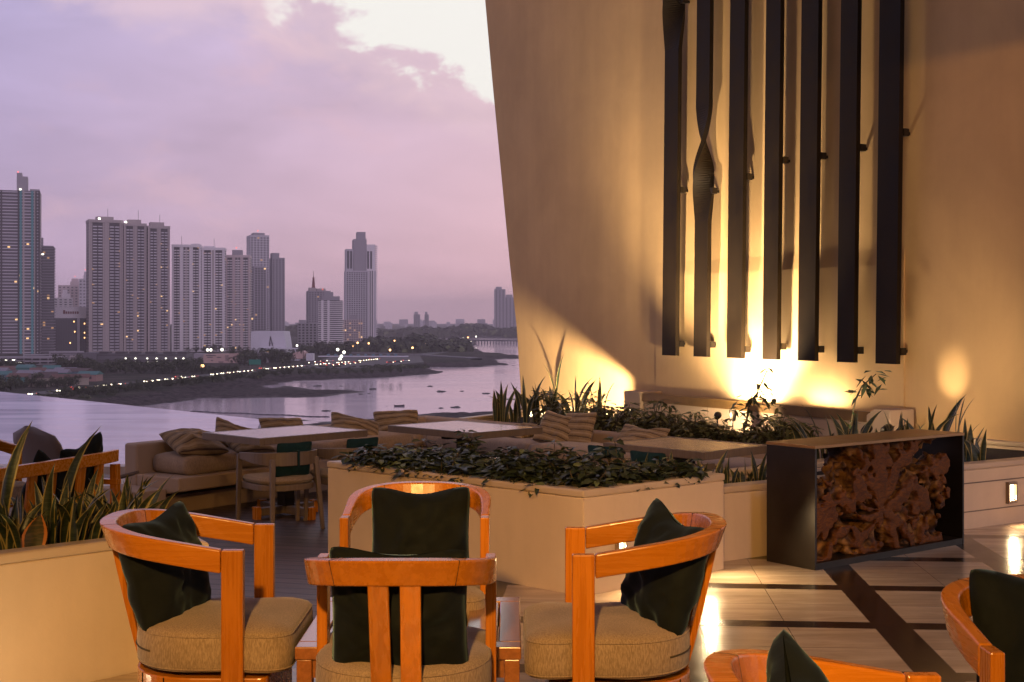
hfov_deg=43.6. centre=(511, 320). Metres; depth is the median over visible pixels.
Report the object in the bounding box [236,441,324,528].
dining chair
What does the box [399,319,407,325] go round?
distant block
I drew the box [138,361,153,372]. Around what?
tree
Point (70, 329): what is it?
office block
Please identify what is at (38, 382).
tree
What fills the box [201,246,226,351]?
apartment tower
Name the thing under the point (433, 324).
distant block
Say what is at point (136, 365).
tree
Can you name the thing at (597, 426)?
shrub
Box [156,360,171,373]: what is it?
tree
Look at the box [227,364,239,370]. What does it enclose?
tree
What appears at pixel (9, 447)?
club chair
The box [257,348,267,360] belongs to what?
palm tree
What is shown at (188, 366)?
tree
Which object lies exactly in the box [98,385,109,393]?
tree
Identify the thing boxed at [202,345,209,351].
tree
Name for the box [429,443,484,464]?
shrub
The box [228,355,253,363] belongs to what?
tree
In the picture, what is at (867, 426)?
snake plant
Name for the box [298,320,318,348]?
apartment block
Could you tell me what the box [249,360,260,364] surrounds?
road sign
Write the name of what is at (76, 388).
tree
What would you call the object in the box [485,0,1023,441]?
tall wall
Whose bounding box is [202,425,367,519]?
slatted table
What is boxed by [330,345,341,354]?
tree
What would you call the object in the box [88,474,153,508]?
snake plant
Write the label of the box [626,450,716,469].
dining chair
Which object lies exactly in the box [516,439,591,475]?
shrub
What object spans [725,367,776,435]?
leafy shoot
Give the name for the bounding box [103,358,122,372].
tree
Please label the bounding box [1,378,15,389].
tree
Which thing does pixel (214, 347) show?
tree
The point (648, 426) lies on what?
shrub
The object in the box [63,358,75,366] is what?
tree
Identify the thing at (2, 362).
tree
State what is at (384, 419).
throw pillow
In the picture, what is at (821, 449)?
snake plant
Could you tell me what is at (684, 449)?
slatted table
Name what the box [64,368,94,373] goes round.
house
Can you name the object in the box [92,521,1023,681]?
lounge floor
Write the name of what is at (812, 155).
bronze fin
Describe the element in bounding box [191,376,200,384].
tree
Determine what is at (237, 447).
throw pillow
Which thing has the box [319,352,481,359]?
viaduct
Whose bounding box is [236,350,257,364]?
tree
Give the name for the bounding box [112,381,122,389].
tree
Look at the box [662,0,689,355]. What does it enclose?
bronze fin
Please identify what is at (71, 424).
pool water
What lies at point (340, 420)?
throw pillow
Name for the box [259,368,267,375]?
tree
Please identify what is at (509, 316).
tower
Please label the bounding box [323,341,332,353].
tree
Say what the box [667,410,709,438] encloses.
shrub
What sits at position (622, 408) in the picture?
shrub
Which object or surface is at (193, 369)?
tree
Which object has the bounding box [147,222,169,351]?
apartment tower
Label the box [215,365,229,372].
tree
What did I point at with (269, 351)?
tree
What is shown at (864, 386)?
leafy shoot
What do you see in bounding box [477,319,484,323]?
distant block
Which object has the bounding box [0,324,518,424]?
terrain
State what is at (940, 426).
snake plant
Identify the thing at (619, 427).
shrub
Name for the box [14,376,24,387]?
tree
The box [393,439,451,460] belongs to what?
shrub
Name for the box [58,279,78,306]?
office block
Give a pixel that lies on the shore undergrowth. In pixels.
(258, 375)
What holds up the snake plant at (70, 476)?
on the planter at (63, 616)
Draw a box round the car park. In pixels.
[0,356,66,364]
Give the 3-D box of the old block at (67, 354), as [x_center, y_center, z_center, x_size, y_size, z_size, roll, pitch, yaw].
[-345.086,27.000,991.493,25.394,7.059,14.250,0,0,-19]
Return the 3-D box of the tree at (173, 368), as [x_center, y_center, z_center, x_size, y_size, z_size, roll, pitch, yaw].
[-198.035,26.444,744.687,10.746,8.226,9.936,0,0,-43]
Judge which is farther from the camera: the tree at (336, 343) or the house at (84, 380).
the tree at (336, 343)
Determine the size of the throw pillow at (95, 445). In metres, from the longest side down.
0.402 x 0.397 x 0.168 m
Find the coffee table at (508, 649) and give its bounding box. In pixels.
[295,597,520,681]
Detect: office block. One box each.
[54,290,72,306]
[54,307,85,351]
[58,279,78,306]
[79,269,85,306]
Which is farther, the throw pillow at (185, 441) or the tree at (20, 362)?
the tree at (20, 362)
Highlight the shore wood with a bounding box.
[343,333,473,352]
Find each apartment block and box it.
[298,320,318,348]
[343,315,362,342]
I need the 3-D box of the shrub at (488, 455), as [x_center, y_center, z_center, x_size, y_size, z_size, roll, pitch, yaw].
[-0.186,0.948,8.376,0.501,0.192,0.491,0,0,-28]
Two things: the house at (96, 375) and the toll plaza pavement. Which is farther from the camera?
the toll plaza pavement
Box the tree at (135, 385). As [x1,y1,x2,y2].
[129,381,139,389]
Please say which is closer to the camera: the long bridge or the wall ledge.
the wall ledge
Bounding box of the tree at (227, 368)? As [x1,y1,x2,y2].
[223,364,232,371]
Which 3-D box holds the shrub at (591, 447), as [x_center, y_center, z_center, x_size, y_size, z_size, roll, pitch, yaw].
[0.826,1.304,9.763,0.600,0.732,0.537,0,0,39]
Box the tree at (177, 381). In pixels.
[169,377,181,385]
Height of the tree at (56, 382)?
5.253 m
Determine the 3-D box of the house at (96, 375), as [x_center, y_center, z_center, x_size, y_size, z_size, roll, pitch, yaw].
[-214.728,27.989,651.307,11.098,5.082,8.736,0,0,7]
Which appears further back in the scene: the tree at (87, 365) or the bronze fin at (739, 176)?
the tree at (87, 365)
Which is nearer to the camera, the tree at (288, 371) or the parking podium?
the tree at (288, 371)
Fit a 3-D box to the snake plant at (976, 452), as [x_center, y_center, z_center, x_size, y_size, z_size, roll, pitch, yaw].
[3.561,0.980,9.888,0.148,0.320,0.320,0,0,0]
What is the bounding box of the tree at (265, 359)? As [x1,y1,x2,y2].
[258,350,269,362]
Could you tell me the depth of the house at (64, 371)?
649.94 m
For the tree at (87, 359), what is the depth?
773.83 m
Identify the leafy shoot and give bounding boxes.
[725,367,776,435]
[843,370,890,429]
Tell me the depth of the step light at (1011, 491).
9.67 m
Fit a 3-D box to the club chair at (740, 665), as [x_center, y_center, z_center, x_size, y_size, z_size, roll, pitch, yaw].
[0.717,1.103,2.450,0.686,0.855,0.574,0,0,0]
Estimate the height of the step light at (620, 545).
0.090 m
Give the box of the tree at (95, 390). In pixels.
[88,386,100,394]
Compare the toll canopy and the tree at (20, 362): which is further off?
the toll canopy
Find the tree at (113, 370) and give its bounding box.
[107,361,118,372]
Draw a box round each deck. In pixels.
[22,478,124,485]
[188,490,331,619]
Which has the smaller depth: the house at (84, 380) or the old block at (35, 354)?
the house at (84, 380)
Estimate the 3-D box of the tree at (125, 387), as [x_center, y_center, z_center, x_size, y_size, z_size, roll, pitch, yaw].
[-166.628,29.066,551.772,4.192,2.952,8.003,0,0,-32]
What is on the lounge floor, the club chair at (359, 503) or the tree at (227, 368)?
the club chair at (359, 503)
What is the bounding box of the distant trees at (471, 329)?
[170,323,516,337]
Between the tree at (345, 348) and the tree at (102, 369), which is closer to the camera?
the tree at (102, 369)
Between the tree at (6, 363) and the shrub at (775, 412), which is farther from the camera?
the tree at (6, 363)
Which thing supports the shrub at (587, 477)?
on the planter at (527, 539)
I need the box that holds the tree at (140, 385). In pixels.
[135,379,142,387]
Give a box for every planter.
[0,537,208,681]
[327,456,724,593]
[461,405,825,449]
[710,438,1023,560]
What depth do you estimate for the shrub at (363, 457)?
8.42 m
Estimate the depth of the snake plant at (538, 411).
15.00 m
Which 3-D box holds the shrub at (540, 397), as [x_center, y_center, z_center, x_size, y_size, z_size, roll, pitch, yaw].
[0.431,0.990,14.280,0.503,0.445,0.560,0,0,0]
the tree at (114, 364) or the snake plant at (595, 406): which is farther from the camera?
the tree at (114, 364)
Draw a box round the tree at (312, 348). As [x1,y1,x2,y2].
[300,345,320,352]
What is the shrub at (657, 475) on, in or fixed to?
on the planter at (527, 539)
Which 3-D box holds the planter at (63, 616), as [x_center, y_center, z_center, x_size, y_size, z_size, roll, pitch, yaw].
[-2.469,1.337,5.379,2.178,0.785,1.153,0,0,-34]
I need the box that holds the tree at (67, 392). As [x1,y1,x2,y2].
[61,386,71,397]
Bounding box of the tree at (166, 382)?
[163,378,171,385]
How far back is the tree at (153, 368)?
773.03 m
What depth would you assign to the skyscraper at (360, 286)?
1820.95 m
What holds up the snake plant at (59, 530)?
on the planter at (63, 616)
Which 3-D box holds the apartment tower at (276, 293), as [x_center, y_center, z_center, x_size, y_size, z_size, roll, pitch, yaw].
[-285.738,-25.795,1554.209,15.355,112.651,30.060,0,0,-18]
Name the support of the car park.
on the terrain
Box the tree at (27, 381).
[24,376,30,386]
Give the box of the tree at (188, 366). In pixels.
[179,359,193,372]
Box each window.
[43,249,53,349]
[247,237,268,330]
[255,270,265,327]
[273,259,283,325]
[309,292,323,321]
[347,272,366,338]
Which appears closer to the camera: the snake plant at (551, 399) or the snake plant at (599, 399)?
the snake plant at (599, 399)
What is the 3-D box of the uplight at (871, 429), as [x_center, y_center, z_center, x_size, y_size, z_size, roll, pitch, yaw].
[2.882,0.996,10.410,0.080,0.320,0.117,0,0,31]
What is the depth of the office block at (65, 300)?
1421.17 m
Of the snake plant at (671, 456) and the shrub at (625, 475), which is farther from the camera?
the snake plant at (671, 456)
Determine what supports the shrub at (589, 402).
on the planter at (488, 417)
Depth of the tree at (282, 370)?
722.40 m
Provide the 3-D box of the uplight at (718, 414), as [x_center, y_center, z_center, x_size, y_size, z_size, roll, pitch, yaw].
[2.121,1.095,13.204,0.080,0.321,0.108,0,0,13]
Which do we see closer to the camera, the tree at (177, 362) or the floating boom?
the floating boom
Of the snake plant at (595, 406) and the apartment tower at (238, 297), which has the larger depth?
the apartment tower at (238, 297)
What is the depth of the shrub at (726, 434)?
12.23 m
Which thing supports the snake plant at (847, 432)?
on the planter at (985, 503)
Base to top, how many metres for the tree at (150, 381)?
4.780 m
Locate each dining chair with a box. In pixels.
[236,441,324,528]
[303,437,382,520]
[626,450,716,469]
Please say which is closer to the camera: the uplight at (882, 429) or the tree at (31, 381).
the uplight at (882, 429)
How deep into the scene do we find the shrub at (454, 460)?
8.03 m
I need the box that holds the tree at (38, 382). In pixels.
[32,378,41,386]
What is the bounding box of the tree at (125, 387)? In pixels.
[122,385,131,391]
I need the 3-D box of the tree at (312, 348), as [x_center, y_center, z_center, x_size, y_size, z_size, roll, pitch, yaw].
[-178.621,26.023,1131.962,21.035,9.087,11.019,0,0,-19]
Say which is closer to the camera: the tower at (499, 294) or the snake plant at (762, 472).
the snake plant at (762, 472)
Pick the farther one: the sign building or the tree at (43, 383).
the sign building
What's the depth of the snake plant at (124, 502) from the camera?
5.88 m
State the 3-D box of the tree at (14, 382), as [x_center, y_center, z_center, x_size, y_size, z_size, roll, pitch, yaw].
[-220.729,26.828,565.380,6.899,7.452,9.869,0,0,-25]
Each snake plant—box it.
[0,420,53,549]
[0,490,34,549]
[9,464,95,544]
[11,491,92,521]
[21,514,46,546]
[28,481,108,544]
[29,426,109,531]
[53,468,119,513]
[54,472,111,541]
[57,477,145,539]
[76,480,161,537]
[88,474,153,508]
[103,474,179,511]
[490,391,521,422]
[492,383,516,421]
[511,377,544,422]
[511,386,565,422]
[540,386,572,410]
[544,354,563,396]
[551,378,595,412]
[569,390,606,412]
[586,378,612,410]
[656,451,694,466]
[696,450,727,472]
[716,452,737,483]
[730,463,760,482]
[746,452,766,480]
[786,405,834,458]
[789,418,815,438]
[826,418,865,435]
[828,410,881,434]
[883,410,903,430]
[888,416,922,430]
[901,405,960,430]
[928,396,964,430]
[955,398,978,431]
[963,420,983,461]
[964,431,986,460]
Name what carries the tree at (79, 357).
on the terrain
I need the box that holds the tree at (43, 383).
[38,378,51,387]
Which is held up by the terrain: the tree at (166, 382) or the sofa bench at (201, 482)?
the tree at (166, 382)
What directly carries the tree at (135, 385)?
on the terrain
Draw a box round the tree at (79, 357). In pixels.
[62,352,83,367]
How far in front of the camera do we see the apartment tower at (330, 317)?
1359.54 m
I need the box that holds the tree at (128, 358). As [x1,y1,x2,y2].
[121,357,137,370]
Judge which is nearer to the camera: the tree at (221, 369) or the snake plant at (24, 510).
the snake plant at (24, 510)
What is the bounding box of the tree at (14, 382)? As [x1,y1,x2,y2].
[6,374,20,389]
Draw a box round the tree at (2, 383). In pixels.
[0,374,5,389]
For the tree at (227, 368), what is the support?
on the terrain
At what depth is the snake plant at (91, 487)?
6.02 m
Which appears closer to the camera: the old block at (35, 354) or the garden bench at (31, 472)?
the garden bench at (31, 472)
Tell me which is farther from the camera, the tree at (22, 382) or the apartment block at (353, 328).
the apartment block at (353, 328)
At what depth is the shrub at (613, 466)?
7.56 m
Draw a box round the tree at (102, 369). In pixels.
[95,363,109,373]
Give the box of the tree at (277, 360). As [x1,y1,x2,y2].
[267,349,280,362]
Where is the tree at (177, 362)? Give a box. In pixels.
[176,358,187,371]
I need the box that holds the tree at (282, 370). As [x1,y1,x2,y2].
[279,368,287,374]
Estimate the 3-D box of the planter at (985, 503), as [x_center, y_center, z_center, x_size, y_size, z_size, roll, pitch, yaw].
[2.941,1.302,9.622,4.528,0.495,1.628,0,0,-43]
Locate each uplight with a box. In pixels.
[714,411,721,424]
[729,409,735,430]
[860,424,872,432]
[880,423,893,431]
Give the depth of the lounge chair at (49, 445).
10.20 m
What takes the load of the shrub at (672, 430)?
on the planter at (488, 417)
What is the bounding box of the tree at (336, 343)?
[333,340,343,350]
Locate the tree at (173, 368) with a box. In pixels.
[164,360,182,372]
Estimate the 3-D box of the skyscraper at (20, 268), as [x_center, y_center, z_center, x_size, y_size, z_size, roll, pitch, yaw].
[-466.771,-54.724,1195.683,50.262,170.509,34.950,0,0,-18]
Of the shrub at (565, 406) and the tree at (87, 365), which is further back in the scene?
the tree at (87, 365)
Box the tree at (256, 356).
[242,347,263,359]
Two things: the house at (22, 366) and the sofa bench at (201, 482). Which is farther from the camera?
the house at (22, 366)
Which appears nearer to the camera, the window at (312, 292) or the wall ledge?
the wall ledge
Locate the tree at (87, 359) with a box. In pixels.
[73,357,100,366]
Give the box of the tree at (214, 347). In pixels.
[210,344,217,350]
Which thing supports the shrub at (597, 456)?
on the planter at (527, 539)
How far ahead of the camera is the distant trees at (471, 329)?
2619.53 m
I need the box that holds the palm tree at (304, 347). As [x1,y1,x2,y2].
[297,346,308,361]
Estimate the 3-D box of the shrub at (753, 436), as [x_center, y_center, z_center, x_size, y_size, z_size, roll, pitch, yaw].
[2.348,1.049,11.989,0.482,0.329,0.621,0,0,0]
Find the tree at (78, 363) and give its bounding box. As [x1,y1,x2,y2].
[74,360,93,367]
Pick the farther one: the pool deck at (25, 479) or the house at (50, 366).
the house at (50, 366)
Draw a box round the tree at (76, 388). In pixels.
[73,385,87,394]
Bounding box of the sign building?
[251,331,297,354]
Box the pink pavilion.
[287,350,314,360]
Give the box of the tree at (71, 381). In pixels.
[64,375,78,385]
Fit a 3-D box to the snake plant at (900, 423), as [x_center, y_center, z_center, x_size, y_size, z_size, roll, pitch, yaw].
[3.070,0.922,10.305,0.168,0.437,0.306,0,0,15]
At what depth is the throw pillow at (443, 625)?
3.75 m
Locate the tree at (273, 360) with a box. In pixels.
[265,354,277,362]
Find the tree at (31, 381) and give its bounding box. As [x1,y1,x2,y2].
[24,371,40,386]
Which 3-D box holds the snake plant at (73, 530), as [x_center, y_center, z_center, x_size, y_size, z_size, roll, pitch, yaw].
[-1.933,0.874,5.591,0.397,0.322,0.259,0,0,0]
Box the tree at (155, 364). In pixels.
[151,359,166,372]
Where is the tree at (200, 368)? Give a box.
[194,365,210,373]
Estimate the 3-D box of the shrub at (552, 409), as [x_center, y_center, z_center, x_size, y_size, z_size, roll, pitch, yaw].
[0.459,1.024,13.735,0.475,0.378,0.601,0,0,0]
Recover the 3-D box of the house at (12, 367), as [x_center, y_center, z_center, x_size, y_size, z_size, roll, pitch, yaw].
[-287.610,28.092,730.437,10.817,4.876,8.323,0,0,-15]
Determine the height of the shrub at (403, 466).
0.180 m
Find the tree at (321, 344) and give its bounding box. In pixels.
[310,341,325,353]
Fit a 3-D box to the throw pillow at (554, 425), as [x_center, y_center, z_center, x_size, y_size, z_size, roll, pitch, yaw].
[0.443,1.088,12.849,0.402,0.362,0.166,12,-28,33]
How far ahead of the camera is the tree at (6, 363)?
752.61 m
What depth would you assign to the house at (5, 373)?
623.31 m
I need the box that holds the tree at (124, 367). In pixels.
[115,360,133,374]
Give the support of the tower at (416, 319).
on the terrain
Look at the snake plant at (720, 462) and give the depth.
8.86 m
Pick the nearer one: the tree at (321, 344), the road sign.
the road sign
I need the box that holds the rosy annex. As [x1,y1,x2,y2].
[194,352,268,362]
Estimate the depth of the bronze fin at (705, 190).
14.66 m
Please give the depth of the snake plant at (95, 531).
5.71 m
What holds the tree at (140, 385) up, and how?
on the terrain
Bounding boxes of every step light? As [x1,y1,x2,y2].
[615,542,626,549]
[1006,481,1017,503]
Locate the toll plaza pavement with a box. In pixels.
[300,356,423,368]
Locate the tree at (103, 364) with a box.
[94,361,109,370]
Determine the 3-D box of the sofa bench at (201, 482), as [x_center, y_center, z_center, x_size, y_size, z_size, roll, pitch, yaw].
[-0.016,1.420,11.564,5.801,0.620,4.583,0,0,36]
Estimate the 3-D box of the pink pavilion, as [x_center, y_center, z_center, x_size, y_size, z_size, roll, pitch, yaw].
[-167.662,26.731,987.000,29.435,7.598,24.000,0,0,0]
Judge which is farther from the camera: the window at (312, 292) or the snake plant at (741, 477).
the window at (312, 292)
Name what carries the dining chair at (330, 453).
on the deck at (297, 543)
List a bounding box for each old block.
[23,354,48,355]
[49,351,83,359]
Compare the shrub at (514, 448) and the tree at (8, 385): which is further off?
the tree at (8, 385)
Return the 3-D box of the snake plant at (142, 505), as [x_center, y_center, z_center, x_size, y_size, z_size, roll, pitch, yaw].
[-1.799,0.882,5.850,0.364,0.307,0.398,0,0,-24]
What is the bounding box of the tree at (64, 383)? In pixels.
[58,377,69,386]
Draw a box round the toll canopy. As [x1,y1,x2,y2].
[318,354,408,356]
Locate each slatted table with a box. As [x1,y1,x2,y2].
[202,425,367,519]
[388,420,542,452]
[603,437,766,463]
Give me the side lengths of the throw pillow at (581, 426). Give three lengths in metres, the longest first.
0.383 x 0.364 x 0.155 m
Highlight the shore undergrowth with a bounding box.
[27,363,429,398]
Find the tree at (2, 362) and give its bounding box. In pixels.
[0,357,7,365]
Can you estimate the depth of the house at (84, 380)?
609.34 m
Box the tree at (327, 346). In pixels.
[319,343,342,353]
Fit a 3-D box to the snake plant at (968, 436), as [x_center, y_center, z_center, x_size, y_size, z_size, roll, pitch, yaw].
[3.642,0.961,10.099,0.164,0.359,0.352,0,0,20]
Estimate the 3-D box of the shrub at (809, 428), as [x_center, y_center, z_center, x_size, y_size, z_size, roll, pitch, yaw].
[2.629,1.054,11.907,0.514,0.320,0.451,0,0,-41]
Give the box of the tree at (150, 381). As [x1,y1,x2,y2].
[145,378,157,387]
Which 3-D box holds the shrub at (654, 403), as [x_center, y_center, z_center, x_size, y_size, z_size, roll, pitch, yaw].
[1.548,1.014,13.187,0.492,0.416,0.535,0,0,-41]
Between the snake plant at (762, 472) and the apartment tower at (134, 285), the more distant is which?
the apartment tower at (134, 285)
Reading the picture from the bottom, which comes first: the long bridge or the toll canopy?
the toll canopy
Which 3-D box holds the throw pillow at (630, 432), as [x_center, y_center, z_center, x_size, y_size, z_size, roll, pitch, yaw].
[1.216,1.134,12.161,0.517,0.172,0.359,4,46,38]
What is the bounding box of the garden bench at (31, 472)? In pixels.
[0,449,120,517]
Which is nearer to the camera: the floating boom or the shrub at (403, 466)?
the shrub at (403, 466)
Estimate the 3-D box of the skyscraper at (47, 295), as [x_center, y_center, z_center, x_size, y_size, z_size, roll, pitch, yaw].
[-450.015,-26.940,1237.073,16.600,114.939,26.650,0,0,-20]
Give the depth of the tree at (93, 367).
732.67 m
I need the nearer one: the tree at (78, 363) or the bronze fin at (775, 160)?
the bronze fin at (775, 160)
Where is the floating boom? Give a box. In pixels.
[190,411,329,416]
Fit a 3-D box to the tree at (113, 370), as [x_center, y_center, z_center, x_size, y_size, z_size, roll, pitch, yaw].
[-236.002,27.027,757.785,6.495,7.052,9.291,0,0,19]
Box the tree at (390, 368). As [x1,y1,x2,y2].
[384,366,397,371]
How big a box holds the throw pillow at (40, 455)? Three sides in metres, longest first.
0.402 x 0.396 x 0.174 m
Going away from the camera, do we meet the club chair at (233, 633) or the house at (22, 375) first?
the club chair at (233, 633)
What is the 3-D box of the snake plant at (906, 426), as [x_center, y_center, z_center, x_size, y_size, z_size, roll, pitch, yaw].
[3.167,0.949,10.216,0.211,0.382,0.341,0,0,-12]
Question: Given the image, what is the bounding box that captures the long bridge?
[470,340,517,343]
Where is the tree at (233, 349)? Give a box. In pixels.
[228,347,243,353]
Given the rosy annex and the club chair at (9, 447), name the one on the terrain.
the rosy annex
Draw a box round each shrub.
[331,443,405,471]
[364,446,434,472]
[390,455,447,479]
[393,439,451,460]
[408,448,487,477]
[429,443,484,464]
[434,455,493,482]
[451,429,486,461]
[459,451,510,465]
[464,459,517,486]
[484,445,555,466]
[487,449,553,481]
[513,465,577,496]
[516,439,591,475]
[529,390,571,417]
[533,399,570,424]
[545,457,620,487]
[557,450,629,474]
[558,402,592,414]
[564,396,607,418]
[575,390,620,429]
[581,402,631,430]
[583,445,668,464]
[589,463,647,483]
[592,402,643,431]
[593,436,633,465]
[596,462,669,490]
[604,408,655,431]
[614,406,657,425]
[625,462,679,487]
[626,412,676,435]
[638,456,715,484]
[641,400,678,429]
[650,410,694,436]
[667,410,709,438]
[670,420,723,439]
[691,416,734,437]
[695,423,744,442]
[713,427,757,442]
[736,415,785,444]
[746,405,801,439]
[761,418,815,444]
[775,418,823,439]
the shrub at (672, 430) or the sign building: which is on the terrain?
the sign building
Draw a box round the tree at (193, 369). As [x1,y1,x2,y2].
[191,365,198,372]
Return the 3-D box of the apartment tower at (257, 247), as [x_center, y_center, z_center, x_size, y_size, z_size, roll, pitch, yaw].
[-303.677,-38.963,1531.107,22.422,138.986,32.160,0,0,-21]
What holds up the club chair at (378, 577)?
on the lounge floor
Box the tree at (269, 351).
[263,348,278,354]
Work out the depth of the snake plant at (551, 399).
14.87 m
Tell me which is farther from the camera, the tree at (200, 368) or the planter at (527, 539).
the tree at (200, 368)
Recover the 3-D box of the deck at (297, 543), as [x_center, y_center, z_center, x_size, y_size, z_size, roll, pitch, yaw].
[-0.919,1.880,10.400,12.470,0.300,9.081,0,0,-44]
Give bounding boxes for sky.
[0,0,512,323]
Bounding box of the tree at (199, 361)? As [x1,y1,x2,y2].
[188,356,203,367]
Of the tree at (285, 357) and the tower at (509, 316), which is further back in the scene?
the tower at (509, 316)
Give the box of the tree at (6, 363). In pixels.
[4,360,17,365]
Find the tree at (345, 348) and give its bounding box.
[339,343,355,354]
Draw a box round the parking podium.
[81,351,192,361]
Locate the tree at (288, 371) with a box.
[285,368,293,374]
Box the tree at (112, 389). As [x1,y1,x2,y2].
[109,387,116,392]
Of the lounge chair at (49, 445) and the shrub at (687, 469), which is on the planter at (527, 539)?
the shrub at (687, 469)
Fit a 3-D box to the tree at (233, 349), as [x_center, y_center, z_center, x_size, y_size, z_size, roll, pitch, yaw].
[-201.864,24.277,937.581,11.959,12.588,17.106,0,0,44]
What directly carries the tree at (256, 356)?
on the terrain
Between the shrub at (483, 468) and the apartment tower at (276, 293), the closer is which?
the shrub at (483, 468)
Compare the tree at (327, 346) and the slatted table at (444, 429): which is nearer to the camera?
the slatted table at (444, 429)
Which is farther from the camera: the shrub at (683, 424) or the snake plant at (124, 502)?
the shrub at (683, 424)
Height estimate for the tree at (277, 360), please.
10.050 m
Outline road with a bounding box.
[21,341,474,394]
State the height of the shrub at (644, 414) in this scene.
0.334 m
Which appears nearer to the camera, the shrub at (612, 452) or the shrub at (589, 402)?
the shrub at (612, 452)
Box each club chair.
[0,439,25,507]
[100,509,312,681]
[304,553,495,681]
[339,481,490,622]
[523,512,726,681]
[704,649,940,681]
[941,574,1023,681]
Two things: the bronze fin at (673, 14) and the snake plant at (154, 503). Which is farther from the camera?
the bronze fin at (673, 14)
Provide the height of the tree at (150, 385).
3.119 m
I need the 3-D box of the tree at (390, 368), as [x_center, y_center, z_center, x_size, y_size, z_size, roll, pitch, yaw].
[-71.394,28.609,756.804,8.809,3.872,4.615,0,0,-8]
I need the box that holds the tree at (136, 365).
[132,361,144,372]
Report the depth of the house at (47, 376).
594.32 m
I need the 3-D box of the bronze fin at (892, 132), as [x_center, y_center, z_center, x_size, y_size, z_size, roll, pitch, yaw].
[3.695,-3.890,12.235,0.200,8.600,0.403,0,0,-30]
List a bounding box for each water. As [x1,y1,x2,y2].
[0,392,260,463]
[144,338,520,423]
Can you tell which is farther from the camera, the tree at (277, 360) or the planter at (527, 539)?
the tree at (277, 360)
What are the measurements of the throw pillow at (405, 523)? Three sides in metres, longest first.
0.402 x 0.399 x 0.235 m
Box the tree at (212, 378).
[207,374,218,382]
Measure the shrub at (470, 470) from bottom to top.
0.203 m
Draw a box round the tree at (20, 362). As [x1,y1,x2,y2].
[9,359,25,365]
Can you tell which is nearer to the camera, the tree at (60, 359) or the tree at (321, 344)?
the tree at (60, 359)
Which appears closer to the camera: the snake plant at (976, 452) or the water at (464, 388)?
the snake plant at (976, 452)
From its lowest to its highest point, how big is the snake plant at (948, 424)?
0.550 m
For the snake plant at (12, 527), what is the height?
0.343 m
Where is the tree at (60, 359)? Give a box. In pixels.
[52,353,68,366]
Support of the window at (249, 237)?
in the apartment tower at (257, 247)
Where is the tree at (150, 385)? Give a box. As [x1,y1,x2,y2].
[144,383,154,387]
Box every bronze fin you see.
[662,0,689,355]
[693,0,718,356]
[727,0,753,357]
[762,0,789,359]
[798,0,827,360]
[837,0,866,362]
[875,0,909,363]
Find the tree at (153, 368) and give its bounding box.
[145,360,157,371]
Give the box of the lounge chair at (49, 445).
[13,425,138,497]
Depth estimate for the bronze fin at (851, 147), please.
12.66 m
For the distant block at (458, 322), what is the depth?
5008.10 m
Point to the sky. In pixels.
(309, 126)
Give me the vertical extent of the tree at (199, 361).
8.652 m
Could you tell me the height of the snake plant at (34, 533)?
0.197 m
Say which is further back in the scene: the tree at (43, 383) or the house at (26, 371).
the house at (26, 371)
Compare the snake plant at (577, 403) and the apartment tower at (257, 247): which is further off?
the apartment tower at (257, 247)
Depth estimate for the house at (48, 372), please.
614.39 m
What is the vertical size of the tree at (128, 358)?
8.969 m
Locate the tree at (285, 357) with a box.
[274,349,295,364]
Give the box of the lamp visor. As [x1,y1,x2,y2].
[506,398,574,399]
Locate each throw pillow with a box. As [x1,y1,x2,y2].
[18,449,66,506]
[59,432,102,496]
[118,501,210,630]
[159,428,228,455]
[215,417,252,446]
[224,442,274,453]
[259,418,302,427]
[329,547,467,665]
[331,412,378,437]
[372,487,469,557]
[373,410,418,430]
[510,423,538,437]
[532,410,571,442]
[566,412,596,442]
[616,424,669,440]
[620,498,707,635]
[766,629,828,681]
[969,569,1023,681]
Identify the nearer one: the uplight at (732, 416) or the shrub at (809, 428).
the shrub at (809, 428)
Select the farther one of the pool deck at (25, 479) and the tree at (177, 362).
the tree at (177, 362)
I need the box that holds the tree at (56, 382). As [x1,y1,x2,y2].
[51,376,62,386]
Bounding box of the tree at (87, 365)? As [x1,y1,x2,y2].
[84,362,91,367]
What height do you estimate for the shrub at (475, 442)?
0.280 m
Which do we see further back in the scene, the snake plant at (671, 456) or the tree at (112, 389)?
the tree at (112, 389)
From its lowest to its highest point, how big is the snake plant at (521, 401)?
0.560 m
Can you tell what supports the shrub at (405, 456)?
on the planter at (527, 539)
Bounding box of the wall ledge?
[624,390,913,436]
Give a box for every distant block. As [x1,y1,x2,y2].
[385,323,391,328]
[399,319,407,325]
[431,322,436,327]
[456,319,463,325]
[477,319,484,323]
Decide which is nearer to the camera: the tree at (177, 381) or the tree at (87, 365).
the tree at (177, 381)
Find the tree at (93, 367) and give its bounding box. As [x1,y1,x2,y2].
[90,363,101,370]
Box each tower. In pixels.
[86,216,122,352]
[123,219,146,352]
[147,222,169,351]
[172,236,202,351]
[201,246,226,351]
[226,247,251,350]
[246,230,268,330]
[269,253,284,330]
[306,271,330,322]
[318,289,343,344]
[414,312,419,326]
[424,312,428,326]
[494,287,504,327]
[504,295,515,327]
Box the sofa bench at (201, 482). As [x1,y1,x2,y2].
[103,415,825,510]
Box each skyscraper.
[0,171,41,353]
[41,238,55,352]
[344,232,377,338]
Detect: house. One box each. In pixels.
[0,366,15,369]
[0,371,11,381]
[5,373,30,381]
[15,364,35,369]
[16,370,42,373]
[28,374,52,386]
[29,367,46,371]
[38,372,57,373]
[43,365,60,368]
[45,369,71,373]
[51,374,89,385]
[54,367,76,368]
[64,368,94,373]
[77,371,102,380]

